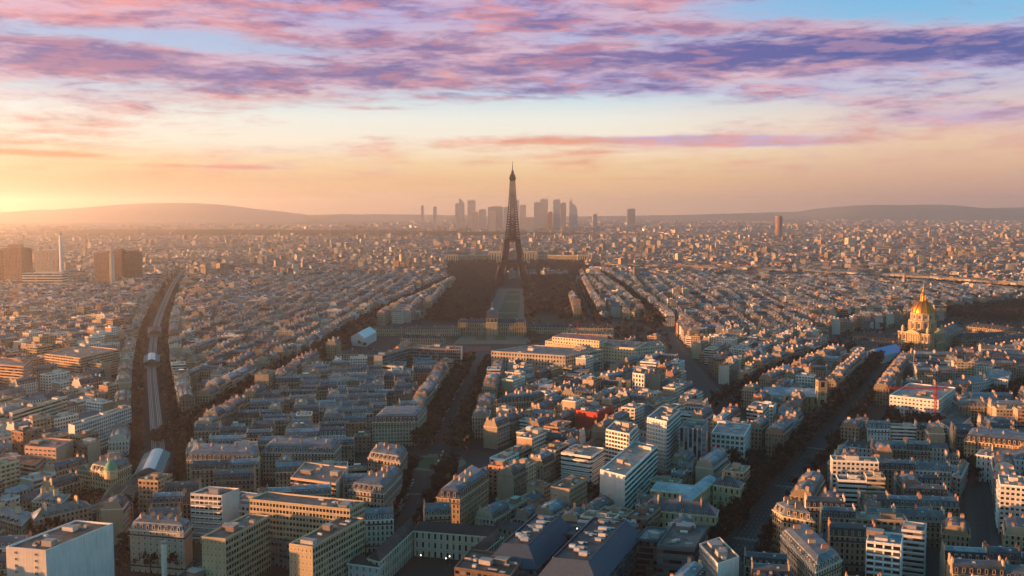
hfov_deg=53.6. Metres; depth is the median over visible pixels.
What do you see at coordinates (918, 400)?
white office block
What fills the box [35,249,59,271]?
residential tower
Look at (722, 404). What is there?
pavement
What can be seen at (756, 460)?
garden tree
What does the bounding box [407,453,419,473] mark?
street tree
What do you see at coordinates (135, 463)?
street tree
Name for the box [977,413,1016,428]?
apartment building
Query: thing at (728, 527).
street tree
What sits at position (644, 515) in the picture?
office block
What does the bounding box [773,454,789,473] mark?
street tree
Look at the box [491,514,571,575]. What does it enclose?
metal roofed wing
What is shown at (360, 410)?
apartment building
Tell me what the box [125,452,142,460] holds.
street tree
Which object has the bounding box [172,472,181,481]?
street tree
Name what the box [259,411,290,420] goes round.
apartment building
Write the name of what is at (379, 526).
apartment building
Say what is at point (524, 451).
office block
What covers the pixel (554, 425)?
office block
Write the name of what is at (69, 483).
apartment building
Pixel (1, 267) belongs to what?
residential tower
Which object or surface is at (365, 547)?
garden tree
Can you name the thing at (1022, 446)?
apartment building
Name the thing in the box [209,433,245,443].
apartment building
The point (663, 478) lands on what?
office block
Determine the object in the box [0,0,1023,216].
sky
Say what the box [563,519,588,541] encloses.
glazed link
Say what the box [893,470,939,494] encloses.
apartment building
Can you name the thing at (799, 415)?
apartment building
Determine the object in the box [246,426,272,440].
apartment building
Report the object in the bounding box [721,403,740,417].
apartment building
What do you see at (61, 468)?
apartment building
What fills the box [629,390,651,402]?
apartment building
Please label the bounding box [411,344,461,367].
curved office wing
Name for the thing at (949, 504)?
apartment building
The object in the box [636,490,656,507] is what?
apartment building
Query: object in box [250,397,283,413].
apartment building
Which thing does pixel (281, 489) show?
apartment building
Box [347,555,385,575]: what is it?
white pavilion
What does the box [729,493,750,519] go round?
street tree
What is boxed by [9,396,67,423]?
banded slab
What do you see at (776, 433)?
apartment building
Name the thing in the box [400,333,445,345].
barracks wing
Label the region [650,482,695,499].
classical wing
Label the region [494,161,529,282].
lattice tower
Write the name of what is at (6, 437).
office block
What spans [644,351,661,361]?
apartment building
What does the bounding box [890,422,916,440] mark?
office block
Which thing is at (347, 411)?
apartment building
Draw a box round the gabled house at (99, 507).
[96,495,132,527]
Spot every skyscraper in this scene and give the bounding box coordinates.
[421,205,423,228]
[433,206,436,228]
[455,203,458,229]
[459,198,464,227]
[467,200,475,228]
[472,212,477,231]
[479,209,485,228]
[488,206,502,229]
[488,211,494,231]
[503,207,508,228]
[515,200,518,225]
[519,205,525,228]
[525,217,533,230]
[534,202,539,228]
[540,199,547,227]
[548,212,552,230]
[553,199,559,227]
[560,202,565,228]
[569,200,576,227]
[592,214,596,226]
[627,208,634,227]
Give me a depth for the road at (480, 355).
1407.64 m
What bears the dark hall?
on the ground at (426, 566)
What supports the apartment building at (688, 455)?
on the ground at (426, 566)
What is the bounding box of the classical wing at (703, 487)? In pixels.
[676,475,716,504]
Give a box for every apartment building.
[0,402,12,406]
[0,402,24,418]
[0,421,7,432]
[0,440,7,453]
[0,530,31,553]
[0,554,6,575]
[5,417,31,433]
[41,469,80,500]
[43,453,87,476]
[70,373,91,385]
[71,373,102,389]
[100,492,129,544]
[104,448,123,457]
[108,426,129,459]
[110,425,130,446]
[111,422,130,434]
[115,373,131,393]
[128,511,194,574]
[148,502,181,516]
[151,488,184,517]
[163,477,201,492]
[177,385,192,398]
[177,388,195,417]
[182,488,190,522]
[185,437,204,472]
[191,456,232,487]
[194,419,220,442]
[202,404,225,425]
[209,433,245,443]
[213,465,255,492]
[220,423,251,434]
[232,455,260,489]
[238,407,259,425]
[245,407,281,413]
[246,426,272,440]
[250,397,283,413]
[252,418,274,434]
[254,389,280,399]
[257,433,285,468]
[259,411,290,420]
[263,396,288,413]
[263,414,287,435]
[266,482,292,493]
[275,458,310,486]
[276,373,299,389]
[278,451,295,462]
[281,386,316,397]
[286,425,318,437]
[286,432,306,437]
[287,415,310,426]
[287,420,302,428]
[289,393,315,412]
[291,412,312,421]
[292,480,331,497]
[293,402,318,422]
[295,397,315,404]
[299,373,319,387]
[301,377,328,384]
[305,366,327,378]
[306,363,329,368]
[319,401,341,421]
[319,419,348,436]
[319,424,345,437]
[321,435,354,465]
[324,411,342,421]
[325,404,351,415]
[327,392,346,400]
[335,399,357,404]
[342,404,370,406]
[343,412,365,436]
[344,471,368,498]
[346,365,367,375]
[347,389,367,400]
[348,387,374,392]
[352,404,372,435]
[355,363,380,368]
[358,374,383,380]
[358,396,385,404]
[360,381,383,388]
[365,502,393,551]
[384,371,409,388]
[395,380,417,392]
[399,397,417,405]
[423,497,451,522]
[474,497,510,525]
[483,412,509,448]
[497,459,526,500]
[507,410,519,443]
[513,501,537,523]
[526,413,549,427]
[528,448,555,482]
[530,397,554,410]
[531,406,554,417]
[534,495,568,516]
[545,392,563,411]
[545,429,572,444]
[553,407,574,427]
[559,425,585,444]
[559,435,579,446]
[561,503,586,521]
[562,383,580,397]
[574,386,595,397]
[581,492,614,510]
[591,415,613,440]
[593,387,613,403]
[601,377,621,390]
[601,393,620,413]
[603,408,629,421]
[617,388,631,401]
[622,516,640,532]
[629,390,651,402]
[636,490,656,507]
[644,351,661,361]
[665,512,693,528]
[669,446,695,475]
[677,457,695,484]
[678,392,695,402]
[682,380,694,391]
[684,396,708,411]
[690,404,713,436]
[695,446,727,483]
[709,409,732,446]
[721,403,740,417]
[743,547,788,575]
[749,415,768,450]
[750,389,770,403]
[765,420,788,456]
[773,415,794,439]
[783,406,803,424]
[784,414,799,431]
[789,475,820,505]
[798,468,825,494]
[804,491,845,532]
[819,501,855,533]
[820,487,840,496]
[827,518,875,571]
[840,416,862,443]
[841,448,856,455]
[856,488,888,510]
[858,419,887,439]
[858,494,882,511]
[863,504,894,512]
[865,417,890,440]
[870,436,906,459]
[872,439,893,458]
[873,455,914,494]
[876,374,893,393]
[887,491,920,508]
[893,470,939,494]
[893,503,944,546]
[895,471,920,494]
[901,480,946,496]
[905,437,930,461]
[913,458,950,492]
[914,419,940,440]
[915,503,932,509]
[918,492,959,518]
[924,420,945,442]
[933,383,961,393]
[939,512,970,561]
[939,539,987,575]
[946,552,1004,575]
[949,420,973,448]
[952,424,990,456]
[956,396,983,425]
[961,388,994,398]
[963,427,1023,467]
[969,392,997,399]
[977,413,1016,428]
[983,399,1006,415]
[984,541,1021,564]
[986,419,1013,428]
[987,397,1023,415]
[989,425,1013,430]
[989,451,1015,493]
[992,465,1011,500]
[993,465,1018,507]
[1001,513,1023,551]
[1018,442,1023,450]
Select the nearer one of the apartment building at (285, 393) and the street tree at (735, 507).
the street tree at (735, 507)
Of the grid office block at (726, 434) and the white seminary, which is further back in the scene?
the grid office block at (726, 434)
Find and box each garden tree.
[114,556,128,573]
[116,531,129,550]
[117,546,129,564]
[119,551,129,567]
[138,551,160,573]
[167,552,179,564]
[364,537,367,555]
[587,481,595,498]
[716,501,732,513]
[728,448,740,461]
[740,512,750,525]
[745,454,762,472]
[745,459,754,469]
[747,449,756,458]
[756,449,765,453]
[964,455,975,473]
[973,467,981,481]
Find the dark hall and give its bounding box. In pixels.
[177,562,205,575]
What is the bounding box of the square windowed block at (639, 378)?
[632,367,646,389]
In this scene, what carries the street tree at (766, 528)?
on the pavement at (756, 504)
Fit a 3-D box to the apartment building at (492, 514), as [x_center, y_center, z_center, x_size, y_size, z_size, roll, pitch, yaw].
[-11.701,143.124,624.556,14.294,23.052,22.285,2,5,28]
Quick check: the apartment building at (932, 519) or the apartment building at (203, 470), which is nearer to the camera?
the apartment building at (932, 519)
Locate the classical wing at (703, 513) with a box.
[644,493,718,528]
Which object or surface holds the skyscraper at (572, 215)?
on the ground at (426, 566)
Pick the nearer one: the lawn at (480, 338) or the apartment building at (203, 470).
the apartment building at (203, 470)
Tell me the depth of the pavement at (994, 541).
672.68 m
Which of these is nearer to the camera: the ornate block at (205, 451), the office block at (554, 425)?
the ornate block at (205, 451)
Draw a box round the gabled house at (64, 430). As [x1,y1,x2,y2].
[59,427,68,433]
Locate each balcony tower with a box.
[605,420,638,463]
[646,406,680,473]
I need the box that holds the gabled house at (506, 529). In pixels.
[494,519,522,540]
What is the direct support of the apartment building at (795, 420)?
on the ground at (426, 566)
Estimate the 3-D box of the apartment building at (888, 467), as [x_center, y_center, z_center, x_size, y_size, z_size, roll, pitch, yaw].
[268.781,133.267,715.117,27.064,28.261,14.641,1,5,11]
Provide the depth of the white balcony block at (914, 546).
546.14 m
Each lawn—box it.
[418,457,458,468]
[474,336,486,339]
[494,336,505,339]
[498,314,517,319]
[499,302,520,311]
[503,295,519,300]
[507,291,519,293]
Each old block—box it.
[0,500,31,535]
[30,495,92,535]
[31,485,69,511]
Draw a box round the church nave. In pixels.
[934,322,962,350]
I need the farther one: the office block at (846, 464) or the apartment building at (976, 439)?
the apartment building at (976, 439)
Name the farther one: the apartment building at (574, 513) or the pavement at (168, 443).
the pavement at (168, 443)
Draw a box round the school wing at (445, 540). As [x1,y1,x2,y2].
[414,521,500,559]
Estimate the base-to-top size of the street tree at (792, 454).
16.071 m
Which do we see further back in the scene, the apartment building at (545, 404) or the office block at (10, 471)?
the apartment building at (545, 404)
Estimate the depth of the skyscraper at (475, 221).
7711.33 m
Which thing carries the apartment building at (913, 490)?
on the ground at (426, 566)
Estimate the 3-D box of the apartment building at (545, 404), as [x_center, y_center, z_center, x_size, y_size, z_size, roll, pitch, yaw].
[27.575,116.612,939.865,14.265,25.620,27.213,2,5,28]
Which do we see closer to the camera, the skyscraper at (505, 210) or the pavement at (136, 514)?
the pavement at (136, 514)
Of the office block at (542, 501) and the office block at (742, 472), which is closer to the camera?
the office block at (542, 501)
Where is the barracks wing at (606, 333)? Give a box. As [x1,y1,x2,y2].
[561,328,613,339]
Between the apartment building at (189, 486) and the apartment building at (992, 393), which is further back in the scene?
the apartment building at (992, 393)
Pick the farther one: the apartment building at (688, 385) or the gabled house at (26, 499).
the apartment building at (688, 385)
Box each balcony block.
[0,357,32,388]
[44,344,118,375]
[290,462,347,498]
[746,401,769,425]
[865,527,902,575]
[901,521,926,575]
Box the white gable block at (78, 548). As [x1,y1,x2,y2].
[6,520,114,575]
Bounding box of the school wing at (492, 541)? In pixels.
[471,529,504,551]
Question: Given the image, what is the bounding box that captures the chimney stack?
[59,232,63,271]
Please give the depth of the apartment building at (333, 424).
845.77 m
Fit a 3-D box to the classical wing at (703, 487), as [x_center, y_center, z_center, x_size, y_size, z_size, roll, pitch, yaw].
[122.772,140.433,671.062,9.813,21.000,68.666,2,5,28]
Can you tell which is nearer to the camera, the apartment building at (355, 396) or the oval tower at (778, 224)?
the apartment building at (355, 396)
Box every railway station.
[134,448,170,476]
[143,352,159,368]
[147,325,160,337]
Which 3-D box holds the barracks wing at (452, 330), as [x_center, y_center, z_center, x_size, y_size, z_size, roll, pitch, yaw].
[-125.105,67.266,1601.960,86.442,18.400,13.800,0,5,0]
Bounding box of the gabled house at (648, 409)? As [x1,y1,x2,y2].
[644,405,654,416]
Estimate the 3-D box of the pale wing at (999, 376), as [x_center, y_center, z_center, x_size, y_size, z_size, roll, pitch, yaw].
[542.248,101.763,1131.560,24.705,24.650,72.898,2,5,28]
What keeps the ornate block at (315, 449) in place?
on the ground at (426, 566)
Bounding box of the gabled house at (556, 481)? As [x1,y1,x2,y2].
[550,477,565,499]
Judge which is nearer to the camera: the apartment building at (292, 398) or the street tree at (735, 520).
the street tree at (735, 520)
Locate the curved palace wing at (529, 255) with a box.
[524,251,588,262]
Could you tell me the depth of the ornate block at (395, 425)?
862.28 m
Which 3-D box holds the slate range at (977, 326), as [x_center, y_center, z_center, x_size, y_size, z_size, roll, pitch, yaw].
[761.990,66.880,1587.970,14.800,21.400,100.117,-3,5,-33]
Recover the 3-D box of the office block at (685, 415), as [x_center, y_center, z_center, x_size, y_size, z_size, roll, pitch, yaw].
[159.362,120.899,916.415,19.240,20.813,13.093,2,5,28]
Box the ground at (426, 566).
[0,220,1023,575]
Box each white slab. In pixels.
[68,405,131,449]
[600,441,657,509]
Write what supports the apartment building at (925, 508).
on the ground at (426, 566)
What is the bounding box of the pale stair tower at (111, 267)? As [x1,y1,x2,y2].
[109,252,114,283]
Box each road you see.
[92,275,180,521]
[165,322,376,451]
[394,362,481,531]
[407,447,492,479]
[463,348,505,361]
[574,280,596,323]
[653,326,722,415]
[715,398,740,411]
[728,362,887,575]
[970,470,990,547]
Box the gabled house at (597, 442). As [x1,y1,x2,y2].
[582,438,605,454]
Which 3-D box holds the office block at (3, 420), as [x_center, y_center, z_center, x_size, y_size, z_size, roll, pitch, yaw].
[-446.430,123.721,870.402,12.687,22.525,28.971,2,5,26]
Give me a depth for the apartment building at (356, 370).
1121.88 m
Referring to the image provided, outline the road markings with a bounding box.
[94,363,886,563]
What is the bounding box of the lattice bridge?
[102,474,140,500]
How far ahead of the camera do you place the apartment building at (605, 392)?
978.50 m
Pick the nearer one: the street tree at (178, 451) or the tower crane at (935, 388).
the street tree at (178, 451)
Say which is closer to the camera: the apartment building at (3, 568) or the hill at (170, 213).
the apartment building at (3, 568)
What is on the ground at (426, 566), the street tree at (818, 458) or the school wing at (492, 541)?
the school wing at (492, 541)
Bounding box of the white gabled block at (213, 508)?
[190,486,239,543]
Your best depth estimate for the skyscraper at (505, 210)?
8381.74 m
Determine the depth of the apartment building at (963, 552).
533.78 m
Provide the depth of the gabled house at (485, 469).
725.76 m
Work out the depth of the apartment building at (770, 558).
525.89 m
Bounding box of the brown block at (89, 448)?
[73,437,100,464]
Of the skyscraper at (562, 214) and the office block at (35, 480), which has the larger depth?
the skyscraper at (562, 214)
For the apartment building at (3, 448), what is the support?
on the ground at (426, 566)
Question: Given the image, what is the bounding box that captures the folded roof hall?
[394,339,410,349]
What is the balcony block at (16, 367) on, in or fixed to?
on the ground at (426, 566)
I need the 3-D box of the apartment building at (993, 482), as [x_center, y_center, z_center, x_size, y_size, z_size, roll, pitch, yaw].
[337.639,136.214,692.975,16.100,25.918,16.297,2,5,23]
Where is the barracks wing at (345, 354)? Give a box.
[338,348,380,360]
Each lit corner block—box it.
[770,496,815,551]
[779,523,842,575]
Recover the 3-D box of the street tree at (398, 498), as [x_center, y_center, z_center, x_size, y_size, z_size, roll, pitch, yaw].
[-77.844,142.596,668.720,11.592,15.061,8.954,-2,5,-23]
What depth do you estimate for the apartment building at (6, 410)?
909.18 m
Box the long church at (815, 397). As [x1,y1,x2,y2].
[763,377,827,413]
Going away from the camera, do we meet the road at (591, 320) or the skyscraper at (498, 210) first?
the road at (591, 320)
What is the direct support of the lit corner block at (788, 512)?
on the ground at (426, 566)
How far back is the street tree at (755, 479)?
696.19 m
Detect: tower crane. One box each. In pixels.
[570,320,593,334]
[885,382,948,417]
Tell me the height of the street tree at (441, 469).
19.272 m
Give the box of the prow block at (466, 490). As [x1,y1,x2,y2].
[435,465,489,524]
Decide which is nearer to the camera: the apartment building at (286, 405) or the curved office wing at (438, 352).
the apartment building at (286, 405)
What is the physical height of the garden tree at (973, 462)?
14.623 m
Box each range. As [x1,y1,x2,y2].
[0,452,43,476]
[491,345,602,370]
[545,333,646,368]
[634,341,664,357]
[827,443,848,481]
[841,338,901,352]
[844,436,870,456]
[853,331,897,342]
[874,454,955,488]
[934,410,970,437]
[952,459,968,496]
[953,330,1008,345]
[954,344,977,348]
[963,339,1020,352]
[966,322,1023,334]
[975,331,1023,346]
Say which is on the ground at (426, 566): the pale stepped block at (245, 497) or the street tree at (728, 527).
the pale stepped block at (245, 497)
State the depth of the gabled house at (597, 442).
825.11 m
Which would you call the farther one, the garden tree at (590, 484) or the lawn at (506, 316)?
the lawn at (506, 316)
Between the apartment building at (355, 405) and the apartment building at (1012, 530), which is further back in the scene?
the apartment building at (355, 405)
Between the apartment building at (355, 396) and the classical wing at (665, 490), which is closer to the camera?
the classical wing at (665, 490)
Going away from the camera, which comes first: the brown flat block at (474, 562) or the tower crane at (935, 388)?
the brown flat block at (474, 562)
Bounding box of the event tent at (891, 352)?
[866,344,900,362]
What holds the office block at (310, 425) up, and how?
on the ground at (426, 566)
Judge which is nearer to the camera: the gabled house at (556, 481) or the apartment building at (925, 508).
the apartment building at (925, 508)
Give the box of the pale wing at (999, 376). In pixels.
[986,368,1010,388]
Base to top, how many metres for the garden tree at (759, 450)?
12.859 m
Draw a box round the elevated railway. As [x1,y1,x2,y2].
[91,272,182,513]
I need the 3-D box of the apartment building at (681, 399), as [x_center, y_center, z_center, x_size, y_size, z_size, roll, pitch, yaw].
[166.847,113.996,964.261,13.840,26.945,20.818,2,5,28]
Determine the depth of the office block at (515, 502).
645.98 m
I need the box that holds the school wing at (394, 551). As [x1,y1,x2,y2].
[367,518,416,575]
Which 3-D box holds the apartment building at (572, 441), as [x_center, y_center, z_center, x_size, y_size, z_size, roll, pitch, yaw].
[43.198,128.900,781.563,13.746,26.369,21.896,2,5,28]
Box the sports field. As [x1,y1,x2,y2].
[465,346,490,350]
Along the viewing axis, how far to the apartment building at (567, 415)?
905.52 m
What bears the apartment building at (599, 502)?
on the ground at (426, 566)
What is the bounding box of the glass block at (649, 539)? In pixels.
[636,526,667,575]
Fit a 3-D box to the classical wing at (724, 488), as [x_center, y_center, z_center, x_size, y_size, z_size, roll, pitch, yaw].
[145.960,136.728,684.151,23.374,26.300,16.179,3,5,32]
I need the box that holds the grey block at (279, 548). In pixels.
[270,533,293,568]
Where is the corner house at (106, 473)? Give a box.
[88,454,132,503]
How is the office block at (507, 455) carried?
on the ground at (426, 566)
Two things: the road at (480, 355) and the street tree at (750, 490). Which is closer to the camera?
the street tree at (750, 490)
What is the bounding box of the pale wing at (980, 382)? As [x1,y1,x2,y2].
[947,372,1011,391]
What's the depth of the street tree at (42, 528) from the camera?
609.52 m
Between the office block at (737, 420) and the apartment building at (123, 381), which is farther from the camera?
the apartment building at (123, 381)
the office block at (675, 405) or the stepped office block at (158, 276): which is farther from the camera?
the stepped office block at (158, 276)
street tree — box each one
[27,524,45,534]
[42,514,62,529]
[71,488,92,500]
[79,491,95,502]
[87,488,105,503]
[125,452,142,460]
[129,460,139,468]
[131,498,138,515]
[167,466,182,481]
[171,446,183,454]
[171,458,186,475]
[172,466,186,475]
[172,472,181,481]
[173,453,185,460]
[174,448,185,458]
[393,501,399,511]
[396,494,402,504]
[399,490,407,501]
[402,473,411,480]
[402,480,408,490]
[403,468,412,476]
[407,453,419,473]
[408,460,418,471]
[411,512,422,523]
[420,489,434,502]
[429,475,445,487]
[429,476,446,489]
[430,461,446,475]
[430,488,439,497]
[433,483,444,489]
[437,456,450,464]
[438,453,454,461]
[440,459,457,476]
[443,457,458,476]
[708,526,717,538]
[709,527,728,540]
[716,523,725,538]
[719,506,735,516]
[719,511,733,522]
[719,519,735,537]
[721,519,730,541]
[722,514,738,534]
[728,498,746,525]
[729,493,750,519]
[742,489,754,496]
[743,480,763,505]
[743,487,755,511]
[748,477,764,502]
[753,543,769,551]
[755,533,773,550]
[757,532,771,551]
[760,516,776,536]
[763,464,774,490]
[767,464,777,487]
[772,451,788,471]
[773,442,792,452]
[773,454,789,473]
[779,451,791,469]
[782,445,797,464]
[788,474,800,484]
[800,464,814,472]
[803,458,820,471]
[813,450,829,468]
[814,449,828,469]
[824,447,831,462]
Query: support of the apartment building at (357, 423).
on the ground at (426, 566)
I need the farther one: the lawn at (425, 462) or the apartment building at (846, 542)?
the lawn at (425, 462)
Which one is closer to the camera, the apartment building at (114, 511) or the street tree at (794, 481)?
the apartment building at (114, 511)
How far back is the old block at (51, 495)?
651.21 m
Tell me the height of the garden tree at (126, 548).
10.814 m
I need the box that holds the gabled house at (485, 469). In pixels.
[479,466,488,477]
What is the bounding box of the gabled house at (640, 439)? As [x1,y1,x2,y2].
[638,435,645,441]
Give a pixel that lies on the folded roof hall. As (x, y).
(406, 343)
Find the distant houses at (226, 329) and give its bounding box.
[0,219,1023,575]
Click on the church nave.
(952, 329)
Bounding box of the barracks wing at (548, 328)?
[526,323,613,333]
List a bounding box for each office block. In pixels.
[0,395,12,402]
[0,418,8,423]
[0,433,11,442]
[0,457,20,488]
[11,425,41,454]
[20,471,55,490]
[22,272,67,284]
[22,413,53,429]
[42,431,68,438]
[54,411,78,428]
[69,429,97,451]
[73,464,91,493]
[86,398,112,411]
[138,472,172,515]
[148,273,164,282]
[234,440,257,446]
[288,422,318,427]
[312,460,347,466]
[329,364,354,368]
[330,376,357,379]
[488,460,511,493]
[490,449,518,462]
[502,374,524,395]
[503,495,529,520]
[504,445,531,458]
[510,458,535,483]
[516,426,534,444]
[517,427,551,451]
[519,416,534,429]
[526,479,550,500]
[532,498,548,506]
[539,440,569,479]
[543,420,571,432]
[550,475,587,509]
[562,395,583,425]
[580,383,593,389]
[580,509,619,519]
[599,505,633,519]
[607,386,622,395]
[615,394,628,406]
[621,401,643,429]
[627,504,660,532]
[631,388,641,393]
[638,388,660,397]
[644,397,664,409]
[644,415,648,427]
[648,370,665,390]
[649,475,681,493]
[657,522,707,575]
[662,403,680,411]
[663,382,683,403]
[680,409,692,421]
[684,389,702,399]
[698,537,738,575]
[711,419,750,463]
[723,462,749,489]
[727,417,750,423]
[755,400,776,424]
[829,454,878,490]
[836,473,866,510]
[855,511,907,531]
[864,470,885,493]
[889,383,955,416]
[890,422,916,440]
[951,359,974,377]
[992,404,1014,416]
[995,474,1023,533]
[1013,406,1023,428]
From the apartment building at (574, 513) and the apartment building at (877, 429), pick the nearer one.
the apartment building at (574, 513)
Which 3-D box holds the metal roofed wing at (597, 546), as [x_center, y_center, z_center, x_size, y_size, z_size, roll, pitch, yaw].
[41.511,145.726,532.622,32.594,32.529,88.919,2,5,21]
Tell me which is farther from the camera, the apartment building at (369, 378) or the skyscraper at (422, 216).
the skyscraper at (422, 216)
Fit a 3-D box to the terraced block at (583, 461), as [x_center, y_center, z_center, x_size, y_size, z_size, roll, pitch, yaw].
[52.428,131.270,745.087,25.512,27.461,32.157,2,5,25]
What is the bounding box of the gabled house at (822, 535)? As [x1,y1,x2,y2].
[817,531,826,541]
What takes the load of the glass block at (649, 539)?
on the ground at (426, 566)
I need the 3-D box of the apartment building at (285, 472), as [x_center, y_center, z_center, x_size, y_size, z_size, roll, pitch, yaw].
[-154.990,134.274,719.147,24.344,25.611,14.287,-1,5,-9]
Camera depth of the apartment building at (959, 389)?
1019.76 m
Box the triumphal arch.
[844,238,855,244]
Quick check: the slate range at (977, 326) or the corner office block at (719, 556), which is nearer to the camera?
the corner office block at (719, 556)
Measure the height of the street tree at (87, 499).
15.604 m
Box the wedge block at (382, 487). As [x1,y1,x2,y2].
[348,465,403,516]
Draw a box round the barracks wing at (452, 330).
[405,325,459,335]
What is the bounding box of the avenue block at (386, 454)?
[367,441,408,473]
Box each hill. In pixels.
[0,203,329,222]
[304,214,597,220]
[566,212,795,219]
[782,204,1023,220]
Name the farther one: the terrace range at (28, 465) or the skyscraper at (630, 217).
the skyscraper at (630, 217)
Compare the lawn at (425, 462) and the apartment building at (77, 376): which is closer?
the lawn at (425, 462)
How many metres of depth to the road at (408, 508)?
754.27 m
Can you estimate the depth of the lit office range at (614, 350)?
1272.95 m
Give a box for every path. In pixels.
[415,455,465,470]
[454,335,530,343]
[485,289,523,318]
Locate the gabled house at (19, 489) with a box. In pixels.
[5,483,33,494]
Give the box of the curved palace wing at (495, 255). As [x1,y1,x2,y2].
[446,251,501,262]
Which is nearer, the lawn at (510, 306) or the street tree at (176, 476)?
the street tree at (176, 476)
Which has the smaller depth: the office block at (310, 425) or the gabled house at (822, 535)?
the gabled house at (822, 535)
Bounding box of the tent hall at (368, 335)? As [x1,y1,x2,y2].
[351,327,376,346]
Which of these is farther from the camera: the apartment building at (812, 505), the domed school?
the domed school
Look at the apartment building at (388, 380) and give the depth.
1076.68 m
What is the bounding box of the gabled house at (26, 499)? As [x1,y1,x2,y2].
[20,490,39,511]
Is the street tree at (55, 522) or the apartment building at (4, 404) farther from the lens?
the apartment building at (4, 404)
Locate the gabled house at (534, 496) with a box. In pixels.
[521,490,543,503]
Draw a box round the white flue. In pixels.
[160,540,166,575]
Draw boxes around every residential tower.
[0,249,3,280]
[2,244,27,280]
[27,248,32,271]
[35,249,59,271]
[94,251,109,283]
[111,249,125,277]
[124,250,142,277]
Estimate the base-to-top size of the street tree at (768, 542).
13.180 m
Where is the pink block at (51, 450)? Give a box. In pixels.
[25,437,73,468]
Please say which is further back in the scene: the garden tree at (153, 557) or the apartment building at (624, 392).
the apartment building at (624, 392)
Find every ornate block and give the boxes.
[186,442,259,481]
[261,435,342,479]
[371,405,427,446]
[492,389,546,417]
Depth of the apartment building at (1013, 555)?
528.61 m
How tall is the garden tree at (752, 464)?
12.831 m
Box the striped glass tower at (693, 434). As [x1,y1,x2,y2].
[679,419,707,464]
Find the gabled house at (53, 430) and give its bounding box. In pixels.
[42,427,60,433]
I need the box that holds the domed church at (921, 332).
[898,282,946,351]
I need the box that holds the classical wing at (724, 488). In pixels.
[712,471,744,508]
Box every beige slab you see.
[202,513,270,575]
[250,491,364,540]
[289,516,364,575]
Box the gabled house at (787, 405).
[778,400,797,410]
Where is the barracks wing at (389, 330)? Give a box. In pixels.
[376,326,402,335]
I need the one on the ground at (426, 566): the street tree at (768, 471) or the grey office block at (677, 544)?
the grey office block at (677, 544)
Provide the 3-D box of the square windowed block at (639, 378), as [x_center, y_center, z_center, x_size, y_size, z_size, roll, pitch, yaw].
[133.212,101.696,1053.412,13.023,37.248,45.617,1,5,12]
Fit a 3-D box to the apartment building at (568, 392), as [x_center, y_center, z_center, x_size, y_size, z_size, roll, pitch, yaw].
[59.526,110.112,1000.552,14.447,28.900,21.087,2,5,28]
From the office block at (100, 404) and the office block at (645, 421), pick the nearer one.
the office block at (645, 421)
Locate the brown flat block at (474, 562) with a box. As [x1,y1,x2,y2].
[454,549,520,575]
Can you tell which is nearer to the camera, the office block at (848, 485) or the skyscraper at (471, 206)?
the office block at (848, 485)
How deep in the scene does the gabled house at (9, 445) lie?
796.50 m
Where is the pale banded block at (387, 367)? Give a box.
[381,361,405,371]
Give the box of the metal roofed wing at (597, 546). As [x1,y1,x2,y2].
[538,517,640,575]
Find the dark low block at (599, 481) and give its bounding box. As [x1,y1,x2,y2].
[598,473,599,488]
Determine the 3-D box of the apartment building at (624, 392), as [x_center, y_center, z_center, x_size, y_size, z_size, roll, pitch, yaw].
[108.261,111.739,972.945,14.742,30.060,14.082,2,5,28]
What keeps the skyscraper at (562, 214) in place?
on the ground at (426, 566)
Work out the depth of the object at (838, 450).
767.51 m
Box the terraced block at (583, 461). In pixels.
[561,444,605,487]
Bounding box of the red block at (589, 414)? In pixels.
[576,401,611,429]
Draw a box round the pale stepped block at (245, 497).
[239,491,260,516]
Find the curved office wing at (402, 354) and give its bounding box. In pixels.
[374,347,410,369]
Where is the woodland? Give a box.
[0,229,1023,454]
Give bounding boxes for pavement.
[131,277,185,517]
[164,319,376,447]
[402,361,472,500]
[650,326,743,419]
[712,395,741,410]
[723,363,881,575]
[964,478,998,546]
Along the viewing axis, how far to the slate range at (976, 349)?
1368.87 m
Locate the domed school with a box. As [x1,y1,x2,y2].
[458,308,525,334]
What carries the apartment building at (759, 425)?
on the ground at (426, 566)
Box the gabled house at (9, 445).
[1,440,11,452]
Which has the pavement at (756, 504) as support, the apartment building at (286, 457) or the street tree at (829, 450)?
the street tree at (829, 450)
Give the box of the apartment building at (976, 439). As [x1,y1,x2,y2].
[963,427,1023,467]
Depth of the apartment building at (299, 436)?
793.23 m
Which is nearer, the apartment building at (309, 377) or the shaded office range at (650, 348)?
the apartment building at (309, 377)
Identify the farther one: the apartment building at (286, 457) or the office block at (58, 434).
the office block at (58, 434)
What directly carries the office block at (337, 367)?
on the ground at (426, 566)
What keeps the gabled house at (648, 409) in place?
on the ground at (426, 566)
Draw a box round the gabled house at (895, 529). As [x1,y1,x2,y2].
[884,525,900,532]
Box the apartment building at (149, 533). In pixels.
[128,511,194,574]
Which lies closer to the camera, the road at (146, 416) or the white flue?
the white flue
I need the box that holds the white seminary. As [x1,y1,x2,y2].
[976,443,1023,482]
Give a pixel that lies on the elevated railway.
(154, 411)
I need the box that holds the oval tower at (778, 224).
[775,216,782,236]
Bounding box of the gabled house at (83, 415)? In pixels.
[79,410,98,419]
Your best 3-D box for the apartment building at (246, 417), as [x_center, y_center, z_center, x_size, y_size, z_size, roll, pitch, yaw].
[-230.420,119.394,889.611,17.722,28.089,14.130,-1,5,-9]
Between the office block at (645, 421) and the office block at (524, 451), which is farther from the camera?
the office block at (645, 421)

